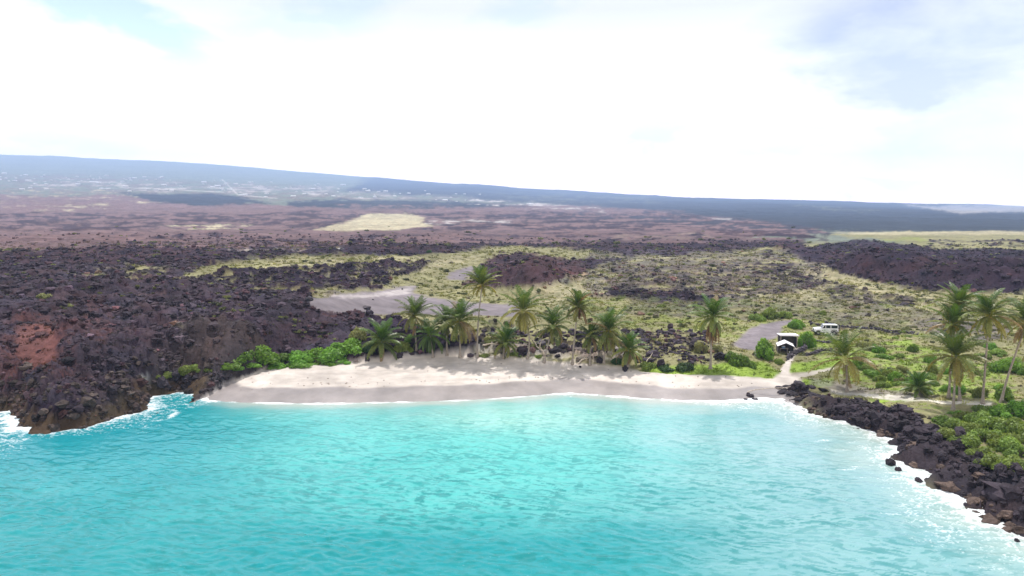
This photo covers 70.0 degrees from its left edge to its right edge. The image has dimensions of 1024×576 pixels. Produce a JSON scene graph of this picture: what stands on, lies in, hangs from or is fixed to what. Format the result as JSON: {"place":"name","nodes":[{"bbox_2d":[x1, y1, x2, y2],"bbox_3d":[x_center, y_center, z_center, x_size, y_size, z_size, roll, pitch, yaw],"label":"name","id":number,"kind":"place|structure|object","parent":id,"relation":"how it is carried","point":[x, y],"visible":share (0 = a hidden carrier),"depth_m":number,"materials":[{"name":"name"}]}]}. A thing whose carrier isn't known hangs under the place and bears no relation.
{"place":"outdoors","nodes":[
{"label":"outdoors","id":0,"kind":"place"},
{"bbox_2d":[0,392,1023,575],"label":"sea water","id":1,"kind":"structure","parent":0,"point":[552,484],"depth_m":62.46,"materials":[{"name":"liquid"}]},
{"bbox_2d":[0,154,1023,536],"bbox_3d":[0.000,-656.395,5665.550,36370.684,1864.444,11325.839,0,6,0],"label":"ground","id":2,"kind":"structure","parent":0,"point":[66,206],"depth_m":199.31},
{"bbox_2d":[0,347,221,431],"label":"headland rubble","id":3,"kind":"object","parent":2,"relation":"on","point":[84,401],"visible":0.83,"depth_m":87.64,"materials":[{"name":"stone"}]},
{"bbox_2d":[156,376,168,387],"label":"lava boulder","id":4,"kind":"object","parent":2,"relation":"on","point":[162,382],"visible":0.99,"depth_m":97.08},
{"bbox_2d":[169,368,179,381],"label":"lava boulder","id":5,"kind":"object","parent":2,"relation":"on","point":[175,373],"visible":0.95,"depth_m":98.87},
{"bbox_2d":[178,365,190,375],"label":"bush","id":6,"kind":"object","parent":2,"relation":"on","point":[183,370],"visible":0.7,"depth_m":99.89,"materials":[{"name":"green plant"}]},
{"bbox_2d":[182,375,191,384],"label":"lava boulder","id":7,"kind":"object","parent":2,"relation":"on","point":[187,379],"visible":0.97,"depth_m":99.57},
{"bbox_2d":[188,364,199,372],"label":"bush","id":8,"kind":"object","parent":2,"relation":"on","point":[192,367],"visible":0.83,"depth_m":100.33,"materials":[{"name":"green plant"}]},
{"bbox_2d":[221,359,241,369],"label":"bush","id":9,"kind":"object","parent":2,"relation":"on","point":[227,366],"visible":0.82,"depth_m":100.37,"materials":[{"name":"green plant"}]},
{"bbox_2d":[236,350,255,363],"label":"bush","id":10,"kind":"object","parent":2,"relation":"on","point":[244,357],"visible":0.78,"depth_m":102.71,"materials":[{"name":"green plant"}]},
{"bbox_2d":[254,345,280,364],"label":"bush","id":11,"kind":"object","parent":2,"relation":"on","point":[265,355],"visible":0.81,"depth_m":105.01,"materials":[{"name":"green plant"}]},
{"bbox_2d":[267,362,286,369],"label":"vine","id":12,"kind":"object","parent":2,"relation":"on","point":[281,365],"visible":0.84,"depth_m":105.62,"materials":[{"name":"green plant"}]},
{"bbox_2d":[278,351,301,362],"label":"bush","id":13,"kind":"object","parent":2,"relation":"on","point":[284,356],"visible":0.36,"depth_m":107.17,"materials":[{"name":"green plant"}]},
{"bbox_2d":[286,362,313,368],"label":"vine","id":14,"kind":"object","parent":2,"relation":"on","point":[296,365],"visible":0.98,"depth_m":105.23,"materials":[{"name":"green plant"}]},
{"bbox_2d":[287,350,315,365],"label":"bush","id":15,"kind":"object","parent":2,"relation":"on","point":[295,357],"visible":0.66,"depth_m":106.75,"materials":[{"name":"green plant"}]},
{"bbox_2d":[300,347,323,362],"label":"bush","id":16,"kind":"object","parent":2,"relation":"on","point":[317,351],"visible":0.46,"depth_m":108.22,"materials":[{"name":"green plant"}]},
{"bbox_2d":[313,361,338,366],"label":"vine","id":17,"kind":"object","parent":2,"relation":"on","point":[330,363],"visible":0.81,"depth_m":106.64,"materials":[{"name":"green plant"}]},
{"bbox_2d":[315,347,342,362],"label":"bush","id":18,"kind":"object","parent":2,"relation":"on","point":[324,356],"visible":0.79,"depth_m":106.98,"materials":[{"name":"green plant"}]},
{"bbox_2d":[322,339,354,359],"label":"bush","id":19,"kind":"object","parent":2,"relation":"on","point":[337,345],"visible":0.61,"depth_m":108.28,"materials":[{"name":"green plant"}]},
{"bbox_2d":[341,338,361,354],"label":"bush","id":20,"kind":"object","parent":2,"relation":"on","point":[356,348],"visible":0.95,"depth_m":108.17,"materials":[{"name":"green plant"}]},
{"bbox_2d":[348,326,365,340],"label":"bush","id":21,"kind":"object","parent":2,"relation":"on","point":[355,333],"visible":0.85,"depth_m":111.62,"materials":[{"name":"green plant"}]},
{"bbox_2d":[358,317,407,361],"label":"coconut palm","id":22,"kind":"object","parent":2,"relation":"on","point":[383,332],"visible":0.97,"depth_m":108.64,"materials":[{"name":"green plant"}]},
{"bbox_2d":[393,341,413,352],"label":"bush","id":23,"kind":"object","parent":2,"relation":"on","point":[404,346],"visible":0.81,"depth_m":109.28,"materials":[{"name":"green plant"}]},
{"bbox_2d":[391,295,436,350],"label":"coconut palm","id":24,"kind":"object","parent":2,"relation":"on","point":[415,308],"visible":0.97,"depth_m":109.99,"materials":[{"name":"green plant"}]},
{"bbox_2d":[404,317,453,357],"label":"coconut palm","id":25,"kind":"object","parent":2,"relation":"on","point":[428,341],"visible":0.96,"depth_m":108.86,"materials":[{"name":"green plant"}]},
{"bbox_2d":[426,304,463,355],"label":"coconut palm","id":26,"kind":"object","parent":2,"relation":"on","point":[442,330],"visible":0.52,"depth_m":110.69,"materials":[{"name":"green plant"}]},
{"bbox_2d":[433,296,491,357],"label":"coconut palm","id":27,"kind":"object","parent":2,"relation":"on","point":[458,314],"visible":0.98,"depth_m":108.44,"materials":[{"name":"green plant"}]},
{"bbox_2d":[462,265,502,358],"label":"coconut palm","id":28,"kind":"object","parent":2,"relation":"on","point":[481,279],"visible":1,"depth_m":108.18,"materials":[{"name":"green plant"}]},
{"bbox_2d":[484,333,502,343],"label":"bush","id":29,"kind":"object","parent":2,"relation":"on","point":[492,337],"visible":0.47,"depth_m":112.09,"materials":[{"name":"green plant"}]},
{"bbox_2d":[483,320,525,358],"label":"coconut palm","id":30,"kind":"object","parent":2,"relation":"on","point":[506,333],"visible":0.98,"depth_m":108.56,"materials":[{"name":"green plant"}]},
{"bbox_2d":[0,231,1023,440],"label":"lava rubble","id":31,"kind":"object","parent":2,"relation":"on","point":[247,291],"visible":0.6,"depth_m":142.98,"materials":[{"name":"stone"}]},
{"bbox_2d":[0,238,1023,407],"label":"grass tufts","id":32,"kind":"object","parent":2,"relation":"on","point":[798,295],"visible":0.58,"depth_m":169.15,"materials":[{"name":"plant"}]},
{"bbox_2d":[0,226,1023,358],"bbox_3d":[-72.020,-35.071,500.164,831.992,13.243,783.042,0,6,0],"label":"scrub","id":33,"kind":"object","parent":2,"relation":"on","point":[539,290],"visible":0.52,"depth_m":189.83,"materials":[{"name":"green plant"}]},
{"bbox_2d":[496,284,549,358],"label":"coconut palm","id":34,"kind":"object","parent":2,"relation":"on","point":[523,306],"visible":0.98,"depth_m":107.67,"materials":[{"name":"green plant"}]},
{"bbox_2d":[528,303,576,363],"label":"coconut palm","id":35,"kind":"object","parent":2,"relation":"on","point":[553,320],"visible":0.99,"depth_m":107.07,"materials":[{"name":"green plant"}]},
{"bbox_2d":[556,288,598,364],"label":"coconut palm","id":36,"kind":"object","parent":2,"relation":"on","point":[579,301],"visible":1,"depth_m":106.47,"materials":[{"name":"green plant"}]},
{"bbox_2d":[462,327,709,366],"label":"bank rubble","id":37,"kind":"object","parent":2,"relation":"on","point":[523,351],"visible":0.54,"depth_m":114.38,"materials":[{"name":"stone"}]},
{"bbox_2d":[573,319,610,365],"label":"coconut palm","id":38,"kind":"object","parent":2,"relation":"on","point":[589,339],"visible":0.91,"depth_m":106.52,"materials":[{"name":"green plant"}]},
{"bbox_2d":[582,306,632,363],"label":"coconut palm","id":39,"kind":"object","parent":2,"relation":"on","point":[610,320],"visible":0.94,"depth_m":106.20,"materials":[{"name":"green plant"}]},
{"bbox_2d":[609,331,650,367],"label":"coconut palm","id":40,"kind":"object","parent":2,"relation":"on","point":[627,356],"visible":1,"depth_m":105.13,"materials":[{"name":"green plant"}]},
{"bbox_2d":[640,361,656,370],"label":"bush","id":41,"kind":"object","parent":2,"relation":"on","point":[644,365],"visible":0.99,"depth_m":105.32,"materials":[{"name":"green plant"}]},
{"bbox_2d":[658,363,674,372],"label":"bush","id":42,"kind":"object","parent":2,"relation":"on","point":[665,367],"visible":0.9,"depth_m":104.36,"materials":[{"name":"green plant"}]},
{"bbox_2d":[675,362,694,371],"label":"bush","id":43,"kind":"object","parent":2,"relation":"on","point":[686,366],"visible":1,"depth_m":103.71,"materials":[{"name":"green plant"}]},
{"bbox_2d":[693,341,707,353],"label":"bush","id":44,"kind":"object","parent":2,"relation":"on","point":[698,347],"visible":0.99,"depth_m":113.01,"materials":[{"name":"green plant"}]},
{"bbox_2d":[686,293,735,368],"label":"coconut palm","id":45,"kind":"object","parent":2,"relation":"on","point":[714,325],"visible":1,"depth_m":104.97,"materials":[{"name":"green plant"}]},
{"bbox_2d":[712,344,722,352],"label":"bush","id":46,"kind":"object","parent":2,"relation":"on","point":[717,348],"visible":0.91,"depth_m":113.89,"materials":[{"name":"green plant"}]},
{"bbox_2d":[713,352,726,359],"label":"lava boulder","id":47,"kind":"object","parent":2,"relation":"on","point":[719,355],"visible":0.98,"depth_m":109.64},
{"bbox_2d":[724,351,749,366],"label":"bush","id":48,"kind":"object","parent":2,"relation":"on","point":[736,359],"visible":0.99,"depth_m":106.80,"materials":[{"name":"green plant"}]},
{"bbox_2d":[748,313,766,321],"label":"bush","id":49,"kind":"object","parent":2,"relation":"on","point":[757,317],"visible":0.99,"depth_m":148.33,"materials":[{"name":"green plant"}]},
{"bbox_2d":[754,338,774,360],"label":"bush","id":50,"kind":"object","parent":2,"relation":"on","point":[764,348],"visible":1,"depth_m":111.72,"materials":[{"name":"green plant"}]},
{"bbox_2d":[760,307,776,319],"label":"bush","id":51,"kind":"object","parent":2,"relation":"on","point":[770,313],"visible":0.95,"depth_m":149.94,"materials":[{"name":"green plant"}]},
{"bbox_2d":[777,311,792,318],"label":"bush","id":52,"kind":"object","parent":2,"relation":"on","point":[785,314],"visible":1,"depth_m":148.70,"materials":[{"name":"green plant"}]},
{"bbox_2d":[776,340,794,351],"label":"gabled canopy","id":53,"kind":"object","parent":2,"relation":"on","point":[788,345],"visible":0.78,"depth_m":117.12,"materials":[{"name":"white fabric"}]},
{"bbox_2d":[777,333,798,348],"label":"open shed","id":54,"kind":"structure","parent":2,"relation":"on","point":[792,338],"depth_m":119.94,"materials":[{"name":"white wood"}]},
{"bbox_2d":[787,319,805,329],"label":"bush","id":55,"kind":"object","parent":2,"relation":"on","point":[796,324],"visible":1,"depth_m":137.36,"materials":[{"name":"green plant"}]},
{"bbox_2d":[786,344,806,360],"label":"stone wall","id":56,"kind":"structure","parent":2,"relation":"on","point":[797,351],"depth_m":115.54,"materials":[{"name":"stone"}]},
{"bbox_2d":[797,330,816,349],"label":"bush","id":57,"kind":"object","parent":2,"relation":"on","point":[807,338],"visible":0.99,"depth_m":119.39,"materials":[{"name":"green plant"}]},
{"bbox_2d":[805,348,832,355],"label":"stone wall","id":58,"kind":"structure","parent":2,"relation":"on","point":[815,351],"depth_m":116.19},
{"bbox_2d":[811,324,838,334],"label":"parked car","id":59,"kind":"object","parent":2,"relation":"on","point":[833,328],"visible":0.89,"depth_m":130.91,"materials":[{"name":"white paint"}]},
{"bbox_2d":[806,326,880,392],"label":"coconut palm","id":60,"kind":"object","parent":2,"relation":"on","point":[843,347],"visible":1,"depth_m":94.47,"materials":[{"name":"green plant"}]},
{"bbox_2d":[810,321,918,334],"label":"stone wall","id":61,"kind":"structure","parent":2,"relation":"on","point":[877,328],"depth_m":135.43,"materials":[{"name":"stone"}]},
{"bbox_2d":[863,369,879,376],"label":"bush","id":62,"kind":"object","parent":2,"relation":"on","point":[868,372],"visible":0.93,"depth_m":100.53,"materials":[{"name":"green plant"}]},
{"bbox_2d":[870,344,885,353],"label":"bush","id":63,"kind":"object","parent":2,"relation":"on","point":[879,350],"visible":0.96,"depth_m":116.24,"materials":[{"name":"green plant"}]},
{"bbox_2d":[872,375,886,381],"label":"bush","id":64,"kind":"object","parent":2,"relation":"on","point":[881,378],"visible":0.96,"depth_m":98.42,"materials":[{"name":"green plant"}]},
{"bbox_2d":[875,380,892,387],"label":"bush","id":65,"kind":"object","parent":2,"relation":"on","point":[879,384],"visible":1,"depth_m":95.38,"materials":[{"name":"green plant"}]},
{"bbox_2d":[874,353,894,359],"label":"bush","id":66,"kind":"object","parent":2,"relation":"on","point":[884,356],"visible":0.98,"depth_m":112.05,"materials":[{"name":"green plant"}]},
{"bbox_2d":[885,458,895,465],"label":"lava boulder","id":67,"kind":"object","parent":2,"relation":"on","point":[890,461],"visible":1,"depth_m":69.75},
{"bbox_2d":[887,371,904,381],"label":"bush","id":68,"kind":"object","parent":2,"relation":"on","point":[891,375],"visible":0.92,"depth_m":97.87,"materials":[{"name":"green plant"}]},
{"bbox_2d":[789,382,1023,534],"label":"shore rubble","id":69,"kind":"object","parent":2,"relation":"on","point":[992,490],"visible":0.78,"depth_m":67.97,"materials":[{"name":"stone"}]},
{"bbox_2d":[906,343,918,352],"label":"bush","id":70,"kind":"object","parent":2,"relation":"on","point":[913,347],"visible":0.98,"depth_m":117.28,"materials":[{"name":"green plant"}]},
{"bbox_2d":[899,371,938,397],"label":"coconut palm","id":71,"kind":"object","parent":2,"relation":"on","point":[919,380],"visible":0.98,"depth_m":90.13,"materials":[{"name":"green plant"}]},
{"bbox_2d":[922,353,936,363],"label":"bush","id":72,"kind":"object","parent":2,"relation":"on","point":[927,360],"visible":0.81,"depth_m":107.45,"materials":[{"name":"green plant"}]},
{"bbox_2d":[924,363,938,374],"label":"bush","id":73,"kind":"object","parent":2,"relation":"on","point":[933,368],"visible":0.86,"depth_m":101.62,"materials":[{"name":"green plant"}]},
{"bbox_2d":[932,432,942,440],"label":"lava boulder","id":74,"kind":"object","parent":2,"relation":"on","point":[936,436],"visible":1,"depth_m":70.55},
{"bbox_2d":[931,414,948,426],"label":"bush","id":75,"kind":"object","parent":2,"relation":"on","point":[940,420],"visible":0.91,"depth_m":79.84,"materials":[{"name":"green plant"}]},
{"bbox_2d":[937,450,948,459],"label":"lava boulder","id":76,"kind":"object","parent":2,"relation":"on","point":[943,455],"visible":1,"depth_m":68.53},
{"bbox_2d":[936,427,961,437],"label":"bush","id":77,"kind":"object","parent":2,"relation":"on","point":[948,432],"visible":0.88,"depth_m":71.06,"materials":[{"name":"green plant"}]},
{"bbox_2d":[910,328,993,409],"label":"coconut palm","id":78,"kind":"object","parent":2,"relation":"on","point":[955,347],"visible":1,"depth_m":83.66,"materials":[{"name":"green plant"}]},
{"bbox_2d":[926,302,977,400],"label":"coconut palm","id":79,"kind":"object","parent":2,"relation":"on","point":[954,314],"visible":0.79,"depth_m":87.27,"materials":[{"name":"green plant"}]},
{"bbox_2d":[943,417,968,428],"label":"bush","id":80,"kind":"object","parent":2,"relation":"on","point":[952,422],"visible":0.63,"depth_m":78.30,"materials":[{"name":"green plant"}]},
{"bbox_2d":[929,280,984,398],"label":"coconut palm","id":81,"kind":"object","parent":2,"relation":"on","point":[959,296],"visible":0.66,"depth_m":88.97,"materials":[{"name":"green plant"}]},
{"bbox_2d":[950,438,963,446],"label":"lava boulder","id":82,"kind":"object","parent":2,"relation":"on","point":[957,442],"visible":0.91,"depth_m":69.97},
{"bbox_2d":[951,384,965,394],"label":"bush","id":83,"kind":"object","parent":2,"relation":"on","point":[963,390],"visible":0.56,"depth_m":89.89,"materials":[{"name":"green plant"}]},
{"bbox_2d":[952,411,971,422],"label":"bush","id":84,"kind":"object","parent":2,"relation":"on","point":[958,415],"visible":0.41,"depth_m":80.75,"materials":[{"name":"green plant"}]},
{"bbox_2d":[946,433,982,447],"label":"bush","id":85,"kind":"object","parent":2,"relation":"on","point":[971,439],"visible":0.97,"depth_m":69.71,"materials":[{"name":"green plant"}]},
{"bbox_2d":[956,421,982,432],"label":"bush","id":86,"kind":"object","parent":2,"relation":"on","point":[968,427],"visible":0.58,"depth_m":74.47,"materials":[{"name":"green plant"}]},
{"bbox_2d":[962,413,980,422],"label":"bush","id":87,"kind":"object","parent":2,"relation":"on","point":[967,419],"visible":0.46,"depth_m":79.18,"materials":[{"name":"green plant"}]},
{"bbox_2d":[967,463,983,471],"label":"lava boulder","id":88,"kind":"object","parent":2,"relation":"on","point":[972,467],"visible":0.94,"depth_m":65.34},
{"bbox_2d":[964,445,995,457],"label":"bush","id":89,"kind":"object","parent":2,"relation":"on","point":[972,450],"visible":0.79,"depth_m":68.44,"materials":[{"name":"green plant"}]},
{"bbox_2d":[971,387,988,397],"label":"bush","id":90,"kind":"object","parent":2,"relation":"on","point":[977,392],"visible":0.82,"depth_m":87.76,"materials":[{"name":"green plant"}]},
{"bbox_2d":[968,410,992,419],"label":"bush","id":91,"kind":"object","parent":2,"relation":"on","point":[982,414],"visible":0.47,"depth_m":78.61,"materials":[{"name":"green plant"}]},
{"bbox_2d":[971,404,992,414],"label":"bush","id":92,"kind":"object","parent":2,"relation":"on","point":[979,407],"visible":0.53,"depth_m":82.55,"materials":[{"name":"green plant"}]},
{"bbox_2d":[967,428,1001,443],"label":"bush","id":93,"kind":"object","parent":2,"relation":"on","point":[982,433],"visible":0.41,"depth_m":72.80,"materials":[{"name":"green plant"}]},
{"bbox_2d":[972,452,1005,466],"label":"bush","id":94,"kind":"object","parent":2,"relation":"on","point":[990,459],"visible":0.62,"depth_m":65.81,"materials":[{"name":"green plant"}]},
{"bbox_2d":[957,288,1023,404],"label":"coconut palm","id":95,"kind":"object","parent":2,"relation":"on","point":[986,308],"visible":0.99,"depth_m":84.25,"materials":[{"name":"green plant"}]},
{"bbox_2d":[985,473,996,480],"bbox_3d":[41.014,16.230,62.525,0.729,0.824,0.979,-3,-5,-18],"label":"lava boulder","id":96,"kind":"object","parent":2,"relation":"on","point":[992,476],"visible":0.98,"depth_m":62.36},
{"bbox_2d":[975,416,1009,432],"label":"bush","id":97,"kind":"object","parent":2,"relation":"on","point":[985,422],"visible":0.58,"depth_m":76.72,"materials":[{"name":"green plant"}]},
{"bbox_2d":[987,348,1006,356],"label":"bush","id":98,"kind":"object","parent":2,"relation":"on","point":[999,352],"visible":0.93,"depth_m":113.14,"materials":[{"name":"green plant"}]},
{"bbox_2d":[988,403,1013,418],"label":"bush","id":99,"kind":"object","parent":2,"relation":"on","point":[1004,411],"visible":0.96,"depth_m":80.11,"materials":[{"name":"green plant"}]},
{"bbox_2d":[994,463,1007,474],"bbox_3d":[41.743,15.480,62.429,1.199,1.051,0.972,-6,8,-44],"label":"lava boulder","id":100,"kind":"object","parent":2,"relation":"on","point":[1000,468],"visible":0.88,"depth_m":62.18,"materials":[{"name":"stone"}]},
{"bbox_2d":[993,384,1013,402],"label":"bush","id":101,"kind":"object","parent":2,"relation":"on","point":[1008,395],"visible":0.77,"depth_m":86.50,"materials":[{"name":"green plant"}]},
{"bbox_2d":[986,358,1021,372],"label":"bush","id":102,"kind":"object","parent":2,"relation":"on","point":[1002,365],"visible":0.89,"depth_m":100.97,"materials":[{"name":"green plant"}]},
{"bbox_2d":[985,431,1023,452],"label":"bush","id":103,"kind":"object","parent":2,"relation":"on","point":[992,439],"visible":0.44,"depth_m":70.22,"materials":[{"name":"green plant"}]},
{"bbox_2d":[991,416,1023,434],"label":"bush","id":104,"kind":"object","parent":2,"relation":"on","point":[1014,423],"visible":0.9,"depth_m":75.28,"materials":[{"name":"green plant"}]},
{"bbox_2d":[991,454,1023,474],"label":"bush","id":105,"kind":"object","parent":2,"relation":"on","point":[1007,460],"visible":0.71,"depth_m":62.74,"materials":[{"name":"green plant"}]},
{"bbox_2d":[994,296,1023,402],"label":"coconut palm","id":106,"kind":"object","parent":2,"relation":"on","point":[1020,307],"visible":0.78,"depth_m":85.30,"materials":[{"name":"green plant"}]},
{"bbox_2d":[994,435,1023,456],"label":"bush","id":107,"kind":"object","parent":2,"relation":"on","point":[1011,445],"visible":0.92,"depth_m":68.09,"materials":[{"name":"green plant"}]},
{"bbox_2d":[1006,398,1023,417],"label":"bush","id":108,"kind":"object","parent":2,"relation":"on","point":[1017,409],"visible":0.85,"depth_m":80.21,"materials":[{"name":"green plant"}]},
{"bbox_2d":[1013,422,1023,443],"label":"bush","id":109,"kind":"object","parent":2,"relation":"on","point":[1021,432],"visible":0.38,"depth_m":72.25,"materials":[{"name":"green plant"}]},
{"bbox_2d":[0,0,1023,205],"label":"sky","id":110,"kind":"structure","parent":0,"point":[877,101],"materials":[{"name":"white"}]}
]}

